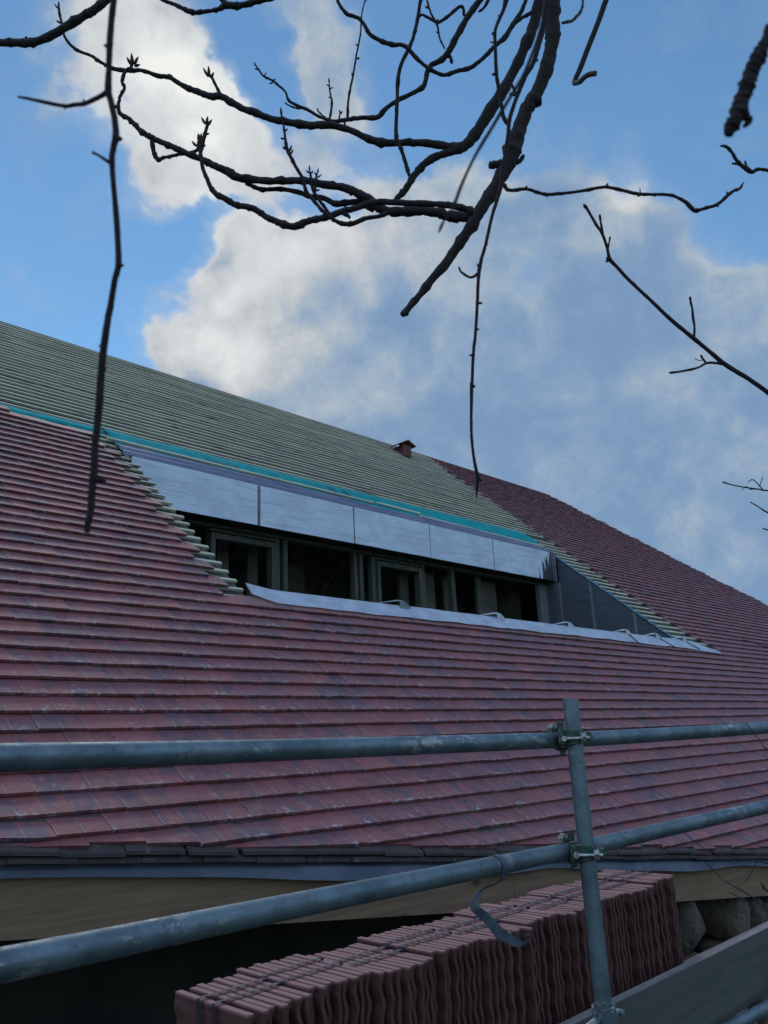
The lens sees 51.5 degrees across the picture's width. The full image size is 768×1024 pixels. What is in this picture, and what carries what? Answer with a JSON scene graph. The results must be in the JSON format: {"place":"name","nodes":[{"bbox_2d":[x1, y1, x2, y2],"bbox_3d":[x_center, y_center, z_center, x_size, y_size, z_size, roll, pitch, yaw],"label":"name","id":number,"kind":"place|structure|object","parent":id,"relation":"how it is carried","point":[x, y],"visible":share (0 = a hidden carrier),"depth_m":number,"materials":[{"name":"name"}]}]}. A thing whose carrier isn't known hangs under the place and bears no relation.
{"place":"outdoors","nodes":[
{"label":"outdoors","id":0,"kind":"place"},
{"bbox_2d":[0,0,767,604],"label":"sky","id":1,"kind":"structure","parent":0,"point":[577,402],"materials":[{"name":"blue"}]},
{"bbox_3d":[-0.299,1.719,2.181,4.120,0.039,0.215,13,-22,-43],"label":"scaffold board","id":2,"kind":"object","parent":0,"visible":0},
{"bbox_2d":[196,983,274,1023],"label":"roof tile","id":3,"kind":"object","parent":2,"relation":"on","point":[271,1008],"visible":0.16,"depth_m":2.04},
{"bbox_2d":[213,978,290,1023],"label":"roof tile","id":4,"kind":"object","parent":2,"relation":"on","point":[221,981],"visible":0.18,"depth_m":2.09,"materials":[{"name":"ceramic"}]},
{"bbox_2d":[223,976,302,1023],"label":"roof tile","id":5,"kind":"object","parent":2,"relation":"on","point":[294,1011],"visible":0.2,"depth_m":2.04,"materials":[{"name":"ceramic"}]},
{"bbox_2d":[233,974,311,1023],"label":"roof tile","id":6,"kind":"object","parent":2,"relation":"on","point":[305,1011],"visible":0.22,"depth_m":2.06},
{"bbox_2d":[196,978,267,1023],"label":"band","id":7,"kind":"object","parent":6,"relation":"attached to","point":[211,994],"visible":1,"depth_m":2.07,"materials":[{"name":"plastic"}]},
{"bbox_2d":[236,968,314,1023],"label":"roof tile","id":8,"kind":"object","parent":2,"relation":"on","point":[306,988],"visible":0.2,"depth_m":2.15,"materials":[{"name":"ceramic"}]},
{"bbox_2d":[248,966,327,1023],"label":"roof tile","id":9,"kind":"object","parent":2,"relation":"on","point":[320,992],"visible":0.2,"depth_m":2.10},
{"bbox_2d":[253,963,331,1023],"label":"roof tile","id":10,"kind":"object","parent":2,"relation":"on","point":[327,1004],"visible":0.18,"depth_m":2.15,"materials":[{"name":"ceramic"}]},
{"bbox_2d":[263,963,342,1023],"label":"roof tile","id":11,"kind":"object","parent":2,"relation":"on","point":[336,1002],"visible":0.2,"depth_m":2.14,"materials":[{"name":"ceramic"}]},
{"bbox_2d":[270,960,348,1023],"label":"roof tile","id":12,"kind":"object","parent":2,"relation":"on","point":[345,1007],"visible":0.17,"depth_m":2.16,"materials":[{"name":"ceramic"}]},
{"bbox_2d":[279,958,359,1023],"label":"roof tile","id":13,"kind":"object","parent":2,"relation":"on","point":[352,999],"visible":0.23,"depth_m":2.17,"materials":[{"name":"ceramic"}]},
{"bbox_2d":[285,956,364,1023],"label":"roof tile","id":14,"kind":"object","parent":2,"relation":"on","point":[360,993],"visible":0.18,"depth_m":2.20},
{"bbox_2d":[292,954,371,1023],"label":"roof tile","id":15,"kind":"object","parent":2,"relation":"on","point":[368,1002],"visible":0.15,"depth_m":2.21,"materials":[{"name":"ceramic"}]},
{"bbox_2d":[258,957,323,978],"bbox_3d":[-0.256,1.490,2.232,0.013,0.392,0.236,-17,-22,41],"label":"band","id":16,"kind":"object","parent":15,"relation":"attached to","point":[286,967],"visible":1,"depth_m":2.28,"materials":[{"name":"plastic"}]},
{"bbox_2d":[277,961,342,985],"bbox_3d":[-0.197,1.471,2.175,0.013,0.392,0.236,-17,-22,41],"label":"band","id":17,"kind":"object","parent":15,"relation":"attached to","point":[305,972],"visible":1,"depth_m":2.22,"materials":[{"name":"plastic"}]},
{"bbox_2d":[306,955,385,1023],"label":"roof tile","id":18,"kind":"object","parent":2,"relation":"on","point":[378,1001],"visible":0.19,"depth_m":2.22,"materials":[{"name":"ceramic"}]},
{"bbox_2d":[357,937,437,1023],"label":"roof tile","id":19,"kind":"object","parent":2,"relation":"on","point":[394,946],"visible":0.14,"depth_m":2.44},
{"bbox_2d":[371,934,451,1023],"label":"roof tile","id":20,"kind":"object","parent":2,"relation":"on","point":[447,969],"visible":0.11,"depth_m":2.42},
{"bbox_2d":[378,933,460,1023],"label":"roof tile","id":21,"kind":"object","parent":2,"relation":"on","point":[455,979],"visible":0.15,"depth_m":2.42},
{"bbox_2d":[390,930,472,1023],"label":"roof tile","id":22,"kind":"object","parent":2,"relation":"on","point":[467,982],"visible":0.16,"depth_m":2.46,"materials":[{"name":"ceramic"}]},
{"bbox_2d":[396,928,479,1023],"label":"roof tile","id":23,"kind":"object","parent":2,"relation":"on","point":[473,988],"visible":0.12,"depth_m":2.48,"materials":[{"name":"ceramic"}]},
{"bbox_2d":[401,926,484,1023],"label":"roof tile","id":24,"kind":"object","parent":2,"relation":"on","point":[480,1013],"visible":0.11,"depth_m":2.50,"materials":[{"name":"ceramic"}]},
{"bbox_2d":[382,929,434,948],"bbox_3d":[0.091,1.559,2.526,0.237,0.393,0.013,13,-22,-43],"label":"band","id":25,"kind":"object","parent":24,"relation":"attached to","point":[385,942],"visible":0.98,"depth_m":2.57,"materials":[{"name":"plastic"}]},
{"bbox_2d":[398,931,451,951],"bbox_3d":[0.141,1.543,2.478,0.238,0.393,0.013,13,-22,-42],"label":"band","id":26,"kind":"object","parent":24,"relation":"attached to","point":[408,943],"visible":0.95,"depth_m":2.52,"materials":[{"name":"plastic"}]},
{"bbox_2d":[453,912,530,926],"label":"roof tile","id":27,"kind":"object","parent":2,"relation":"on","point":[503,920],"visible":0.06,"depth_m":2.77,"materials":[{"name":"ceramic"}]},
{"bbox_2d":[475,905,516,918],"bbox_3d":[0.418,1.637,2.847,0.228,0.394,0.013,13,-22,-42],"label":"band","id":28,"kind":"object","parent":27,"relation":"attached to","point":[498,909],"visible":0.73,"depth_m":2.92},
{"bbox_2d":[492,906,529,917],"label":"band","id":29,"kind":"object","parent":27,"relation":"attached to","point":[527,907],"visible":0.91,"depth_m":2.87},
{"bbox_2d":[457,910,541,1023],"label":"roof tile","id":30,"kind":"object","parent":2,"relation":"on","point":[534,944],"visible":0.07,"depth_m":2.70,"materials":[{"name":"ceramic"}]},
{"bbox_2d":[462,909,544,1023],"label":"roof tile","id":31,"kind":"object","parent":2,"relation":"on","point":[540,987],"visible":0.08,"depth_m":2.71,"materials":[{"name":"ceramic"}]},
{"bbox_2d":[467,908,551,1023],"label":"roof tile","id":32,"kind":"object","parent":2,"relation":"on","point":[544,973],"visible":0.21,"depth_m":2.73,"materials":[{"name":"ceramic"}]},
{"bbox_2d":[467,907,551,1022],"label":"roof tile","id":33,"kind":"object","parent":2,"relation":"on","point":[543,933],"visible":0.12,"depth_m":2.82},
{"bbox_2d":[480,906,559,1023],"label":"roof tile","id":34,"kind":"object","parent":2,"relation":"on","point":[552,981],"visible":0.16,"depth_m":2.76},
{"bbox_2d":[479,904,562,1022],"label":"roof tile","id":35,"kind":"object","parent":2,"relation":"on","point":[559,997],"visible":0.16,"depth_m":2.79,"materials":[{"name":"ceramic"}]},
{"bbox_2d":[484,903,566,1020],"bbox_3d":[0.506,1.659,2.896,0.023,0.400,0.333,15,-23,-43],"label":"roof tile","id":36,"kind":"object","parent":2,"relation":"on","point":[560,967],"visible":0.06,"depth_m":2.80,"materials":[{"name":"ceramic"}]},
{"bbox_2d":[496,904,575,1019],"bbox_3d":[0.543,1.666,2.911,0.023,0.393,0.333,14,-23,-43],"label":"roof tile","id":37,"kind":"object","parent":2,"relation":"on","point":[566,968],"visible":0.16,"depth_m":2.81,"materials":[{"name":"ceramic"}]},
{"bbox_2d":[499,902,574,911],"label":"roof tile","id":38,"kind":"object","parent":2,"relation":"on","point":[500,903],"visible":0.05,"depth_m":3.00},
{"bbox_2d":[509,899,592,1003],"bbox_3d":[0.624,1.685,2.991,0.022,0.394,0.333,14,-23,-43],"label":"roof tile","id":39,"kind":"object","parent":2,"relation":"on","point":[542,903],"visible":0.09,"depth_m":2.95,"materials":[{"name":"ceramic"}]},
{"bbox_2d":[518,897,583,905],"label":"roof tile","id":40,"kind":"object","parent":2,"relation":"on","point":[570,903],"depth_m":3.10,"materials":[{"name":"ceramic"}]},
{"bbox_2d":[526,893,583,901],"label":"roof tile","id":41,"kind":"object","parent":2,"relation":"on","point":[556,897],"visible":0.03,"depth_m":3.15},
{"bbox_2d":[530,891,612,997],"bbox_3d":[0.724,1.709,3.100,0.023,0.400,0.333,15,-24,-43],"label":"roof tile","id":42,"kind":"object","parent":2,"relation":"on","point":[604,922],"visible":0.09,"depth_m":3.03,"materials":[{"name":"ceramic"}]},
{"bbox_2d":[534,890,614,996],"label":"roof tile","id":43,"kind":"object","parent":2,"relation":"on","point":[609,957],"visible":0.06,"depth_m":3.02,"materials":[{"name":"ceramic"}]},
{"bbox_2d":[537,889,619,995],"bbox_3d":[0.763,1.718,3.135,0.333,0.398,0.023,-17,-23,41],"label":"roof tile","id":44,"kind":"object","parent":2,"relation":"on","point":[613,953],"visible":0.16,"depth_m":3.04,"materials":[{"name":"ceramic"}]},
{"bbox_2d":[541,888,623,993],"bbox_3d":[0.782,1.720,3.148,0.023,0.399,0.333,14,-23,-43],"label":"roof tile","id":45,"kind":"object","parent":2,"relation":"on","point":[618,948],"visible":0.09,"depth_m":3.05,"materials":[{"name":"ceramic"}]},
{"bbox_2d":[547,887,627,991],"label":"roof tile","id":46,"kind":"object","parent":2,"relation":"on","point":[620,935],"visible":0.13,"depth_m":3.07,"materials":[{"name":"ceramic"}]},
{"bbox_2d":[549,886,629,989],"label":"roof tile","id":47,"kind":"object","parent":2,"relation":"on","point":[623,933],"visible":0.05,"depth_m":3.10,"materials":[{"name":"ceramic"}]},
{"bbox_2d":[552,885,634,988],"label":"roof tile","id":48,"kind":"object","parent":2,"relation":"on","point":[627,939],"visible":0.13,"depth_m":3.11,"materials":[{"name":"ceramic"}]},
{"bbox_2d":[550,886,581,898],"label":"band","id":49,"kind":"object","parent":48,"relation":"attached to","point":[551,895],"visible":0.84,"depth_m":3.21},
{"bbox_2d":[573,881,645,888],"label":"roof tile","id":50,"kind":"object","parent":2,"relation":"on","point":[617,885],"visible":0.08,"depth_m":3.32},
{"bbox_2d":[598,877,654,898],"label":"roof tile","id":51,"kind":"object","parent":2,"relation":"on","point":[631,881],"visible":0.06,"depth_m":3.39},
{"bbox_2d":[598,874,656,880],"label":"roof tile","id":52,"kind":"object","parent":2,"relation":"on","point":[629,877],"visible":0.09,"depth_m":3.46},
{"bbox_2d":[598,880,663,972],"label":"roof tile","id":53,"kind":"object","parent":2,"relation":"on","point":[657,927],"visible":0.07,"depth_m":3.26,"materials":[{"name":"ceramic"}]},
{"bbox_2d":[598,876,668,971],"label":"roof tile","id":54,"kind":"object","parent":2,"relation":"on","point":[661,934],"visible":0.09,"depth_m":3.30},
{"bbox_2d":[598,873,671,969],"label":"roof tile","id":55,"kind":"object","parent":2,"relation":"on","point":[665,932],"visible":0.07,"depth_m":3.36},
{"bbox_2d":[597,872,673,968],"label":"roof tile","id":56,"kind":"object","parent":2,"relation":"on","point":[669,934],"visible":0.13,"depth_m":3.38,"materials":[{"name":"ceramic"}]},
{"bbox_2d":[601,872,679,967],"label":"roof tile","id":57,"kind":"object","parent":2,"relation":"on","point":[671,915],"visible":0.16,"depth_m":3.38,"materials":[{"name":"ceramic"}]},
{"bbox_2d":[602,870,682,964],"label":"roof tile","id":58,"kind":"object","parent":2,"relation":"on","point":[676,924],"visible":0.12,"depth_m":3.42,"materials":[{"name":"ceramic"}]},
{"bbox_2d":[606,869,683,962],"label":"roof tile","id":59,"kind":"object","parent":2,"relation":"on","point":[679,930],"visible":0.12,"depth_m":3.45,"materials":[{"name":"ceramic"}]},
{"bbox_2d":[604,870,633,879],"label":"band","id":60,"kind":"object","parent":59,"relation":"attached to","point":[606,877],"visible":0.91,"depth_m":3.51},
{"bbox_2d":[621,871,651,881],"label":"band","id":61,"kind":"object","parent":59,"relation":"attached to","point":[622,879],"visible":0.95,"depth_m":3.47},
{"label":"ground","id":62,"kind":"structure","parent":0,"visible":0},
{"bbox_2d":[0,321,767,1023],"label":"house","id":63,"kind":"structure","parent":62,"relation":"on","point":[230,567],"depth_m":7.43,"materials":[{"name":"tile"}]},
{"bbox_2d":[206,532,275,589],"bbox_3d":[-1.997,1.181,11.196,1.105,1.670,0.132,13,-22,-43],"label":"window frame","id":64,"kind":"structure","parent":63,"relation":"in","point":[211,538],"depth_m":11.52,"materials":[{"name":"wood"}]},
{"bbox_2d":[375,561,423,607],"bbox_3d":[0.267,1.708,13.366,1.085,1.670,0.132,13,-22,-43],"label":"window frame","id":65,"kind":"structure","parent":63,"relation":"in","point":[418,583],"depth_m":13.67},
{"bbox_2d":[390,439,415,457],"bbox_3d":[0.479,-1.554,19.898,0.595,0.458,0.370,13,-22,-43],"label":"vent stack","id":66,"kind":"object","parent":63,"relation":"on","point":[403,448],"visible":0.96,"depth_m":19.80,"materials":[{"name":"brick"}]},
{"bbox_2d":[0,698,767,1023],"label":"scaffold","id":67,"kind":"object","parent":62,"relation":"on","point":[586,850],"visible":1,"depth_m":1.86,"materials":[{"name":"grey metal"}]},
{"bbox_2d":[470,854,530,946],"bbox_3d":[0.298,1.030,2.102,0.197,0.233,0.059,5,-18,-24],"label":"strap","id":68,"kind":"object","parent":67,"relation":"attached to","point":[497,930],"visible":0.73,"depth_m":2.08,"materials":[{"name":"plastic"}]},
{"bbox_2d":[559,923,767,1023],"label":"toe board","id":69,"kind":"object","parent":67,"relation":"attached to","point":[723,983],"visible":1,"depth_m":3.21,"materials":[{"name":"wood"}]},
{"bbox_2d":[684,921,767,962],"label":"scaffold board","id":70,"kind":"object","parent":67,"relation":"on","point":[724,942],"depth_m":3.90,"materials":[{"name":"wood"}]},
{"bbox_2d":[174,990,253,1023],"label":"roof tile","id":71,"kind":"object","parent":70,"relation":"on","point":[185,1006],"visible":0.92,"depth_m":2.04,"materials":[{"name":"ceramic"}]},
{"bbox_2d":[190,986,269,1023],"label":"roof tile","id":72,"kind":"object","parent":70,"relation":"on","point":[261,1015],"visible":0.34,"depth_m":2.00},
{"bbox_2d":[211,982,282,1023],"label":"band","id":73,"kind":"object","parent":70,"relation":"on","point":[226,999],"visible":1,"depth_m":2.03,"materials":[{"name":"plastic"}]},
{"bbox_2d":[207,982,287,1023],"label":"roof tile","id":74,"kind":"object","parent":70,"relation":"on","point":[279,1016],"visible":0.24,"depth_m":2.00,"materials":[{"name":"ceramic"}]},
{"bbox_2d":[314,953,394,1023],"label":"roof tile","id":75,"kind":"object","parent":70,"relation":"on","point":[388,990],"visible":0.19,"depth_m":2.23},
{"bbox_2d":[321,951,401,1023],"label":"roof tile","id":76,"kind":"object","parent":70,"relation":"on","point":[398,998],"visible":0.19,"depth_m":2.25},
{"bbox_2d":[330,951,412,1023],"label":"roof tile","id":77,"kind":"object","parent":70,"relation":"on","point":[406,992],"visible":0.16,"depth_m":2.27,"materials":[{"name":"ceramic"}]},
{"bbox_2d":[336,948,417,1023],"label":"roof tile","id":78,"kind":"object","parent":70,"relation":"on","point":[414,992],"visible":0.16,"depth_m":2.30,"materials":[{"name":"ceramic"}]},
{"bbox_2d":[343,947,425,1023],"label":"roof tile","id":79,"kind":"object","parent":70,"relation":"on","point":[420,999],"visible":0.17,"depth_m":2.30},
{"bbox_2d":[348,944,430,1023],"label":"roof tile","id":80,"kind":"object","parent":70,"relation":"on","point":[427,988],"visible":0.12,"depth_m":2.34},
{"bbox_2d":[353,943,434,1023],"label":"roof tile","id":81,"kind":"object","parent":70,"relation":"on","point":[430,980],"visible":0.09,"depth_m":2.34,"materials":[{"name":"ceramic"}]},
{"bbox_2d":[332,946,388,962],"bbox_3d":[-0.063,1.522,2.361,0.234,0.385,0.013,13,-23,-43],"label":"band","id":82,"kind":"object","parent":81,"relation":"attached to","point":[361,953],"visible":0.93,"depth_m":2.42,"materials":[{"name":"plastic"}]},
{"bbox_2d":[346,949,404,965],"bbox_3d":[-0.015,1.507,2.316,0.233,0.385,0.013,13,-22,-43],"label":"band","id":83,"kind":"object","parent":81,"relation":"attached to","point":[378,956],"visible":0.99,"depth_m":2.37,"materials":[{"name":"plastic"}]},
{"bbox_2d":[367,936,448,1023],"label":"roof tile","id":84,"kind":"object","parent":70,"relation":"on","point":[442,983],"visible":0.2,"depth_m":2.38,"materials":[{"name":"ceramic"}]},
{"bbox_2d":[384,931,466,1023],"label":"roof tile","id":85,"kind":"object","parent":70,"relation":"on","point":[463,1020],"visible":0.12,"depth_m":2.44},
{"bbox_2d":[410,926,494,1023],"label":"roof tile","id":86,"kind":"object","parent":70,"relation":"on","point":[487,1005],"visible":0.13,"depth_m":2.51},
{"bbox_2d":[418,925,500,1023],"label":"roof tile","id":87,"kind":"object","parent":70,"relation":"on","point":[494,977],"visible":0.12,"depth_m":2.53,"materials":[{"name":"ceramic"}]},
{"bbox_2d":[424,923,508,1023],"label":"roof tile","id":88,"kind":"object","parent":70,"relation":"on","point":[502,987],"visible":0.13,"depth_m":2.54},
{"bbox_2d":[431,922,516,1023],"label":"roof tile","id":89,"kind":"object","parent":70,"relation":"on","point":[509,981],"visible":0.12,"depth_m":2.56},
{"bbox_2d":[433,920,516,1023],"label":"roof tile","id":90,"kind":"object","parent":70,"relation":"on","point":[451,923],"visible":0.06,"depth_m":2.73,"materials":[{"name":"ceramic"}]},
{"bbox_2d":[441,918,525,1023],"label":"roof tile","id":91,"kind":"object","parent":70,"relation":"on","point":[518,982],"visible":0.19,"depth_m":2.60,"materials":[{"name":"ceramic"}]},
{"bbox_2d":[443,917,526,1023],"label":"roof tile","id":92,"kind":"object","parent":70,"relation":"on","point":[478,922],"visible":0.13,"depth_m":2.66,"materials":[{"name":"ceramic"}]},
{"bbox_2d":[454,916,537,1023],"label":"roof tile","id":93,"kind":"object","parent":70,"relation":"on","point":[528,956],"visible":0.22,"depth_m":2.63,"materials":[{"name":"ceramic"}]},
{"bbox_2d":[435,918,479,930],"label":"band","id":94,"kind":"object","parent":93,"relation":"attached to","point":[461,923],"visible":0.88,"depth_m":2.72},
{"bbox_2d":[453,920,499,934],"bbox_3d":[0.320,1.581,2.628,0.013,0.388,0.246,-18,-22,41],"label":"band","id":95,"kind":"object","parent":93,"relation":"attached to","point":[467,929],"visible":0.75,"depth_m":2.66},
{"bbox_2d":[501,903,584,1014],"bbox_3d":[0.578,1.668,2.920,0.023,0.392,0.333,15,-24,-42],"label":"roof tile","id":96,"kind":"object","parent":70,"relation":"on","point":[571,922],"visible":0.06,"depth_m":2.83,"materials":[{"name":"ceramic"}]},
{"bbox_2d":[507,901,591,1010],"bbox_3d":[0.611,1.679,2.966,0.333,0.392,0.024,-18,-23,41],"label":"roof tile","id":97,"kind":"object","parent":70,"relation":"on","point":[583,966],"visible":0.13,"depth_m":2.88,"materials":[{"name":"ceramic"}]},
{"bbox_2d":[525,896,583,903],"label":"roof tile","id":98,"kind":"object","parent":70,"relation":"on","point":[556,899],"depth_m":3.11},
{"bbox_2d":[517,897,554,906],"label":"band","id":99,"kind":"object","parent":98,"relation":"attached to","point":[535,901],"visible":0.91,"depth_m":3.06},
{"bbox_2d":[535,898,570,909],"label":"band","id":100,"kind":"object","parent":98,"relation":"attached to","point":[552,903],"visible":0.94,"depth_m":3.00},
{"bbox_2d":[518,898,593,1002],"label":"roof tile","id":101,"kind":"object","parent":70,"relation":"on","point":[586,933],"visible":0.01,"depth_m":2.95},
{"bbox_2d":[567,886,642,985],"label":"roof tile","id":102,"kind":"object","parent":70,"relation":"on","point":[634,947],"visible":0.12,"depth_m":3.13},
{"bbox_2d":[564,884,646,982],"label":"roof tile","id":103,"kind":"object","parent":70,"relation":"on","point":[638,928],"visible":0.06,"depth_m":3.15,"materials":[{"name":"ceramic"}]},
{"bbox_2d":[571,883,651,980],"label":"roof tile","id":104,"kind":"object","parent":70,"relation":"on","point":[644,943],"visible":0.12,"depth_m":3.17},
{"bbox_2d":[574,882,656,977],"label":"roof tile","id":105,"kind":"object","parent":70,"relation":"on","point":[649,932],"visible":0.17,"depth_m":3.19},
{"bbox_2d":[600,881,629,889],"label":"band","id":106,"kind":"object","parent":105,"relation":"attached to","point":[614,885],"visible":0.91,"depth_m":3.30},
{"bbox_2d":[580,880,661,975],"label":"roof tile","id":107,"kind":"object","parent":70,"relation":"on","point":[658,965],"visible":0.12,"depth_m":3.22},
{"bbox_2d":[0,0,767,532],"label":"cherry tree","id":108,"kind":"object","parent":62,"relation":"on","point":[546,12],"visible":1,"depth_m":2.08,"materials":[{"name":"brown plant"}]},
{"bbox_2d":[583,144,767,394],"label":"young tree","id":109,"kind":"object","parent":62,"relation":"on","point":[715,356],"visible":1,"depth_m":2.30,"materials":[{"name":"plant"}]},
{"bbox_2d":[676,896,767,1023],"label":"stone wall","id":110,"kind":"structure","parent":62,"relation":"on","point":[717,921],"depth_m":7.37,"materials":[{"name":"stone"}]},
{"bbox_2d":[680,477,767,911],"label":"shrub","id":111,"kind":"object","parent":62,"relation":"on","point":[761,489],"visible":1,"depth_m":1.80,"materials":[{"name":"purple plant"}]}
]}

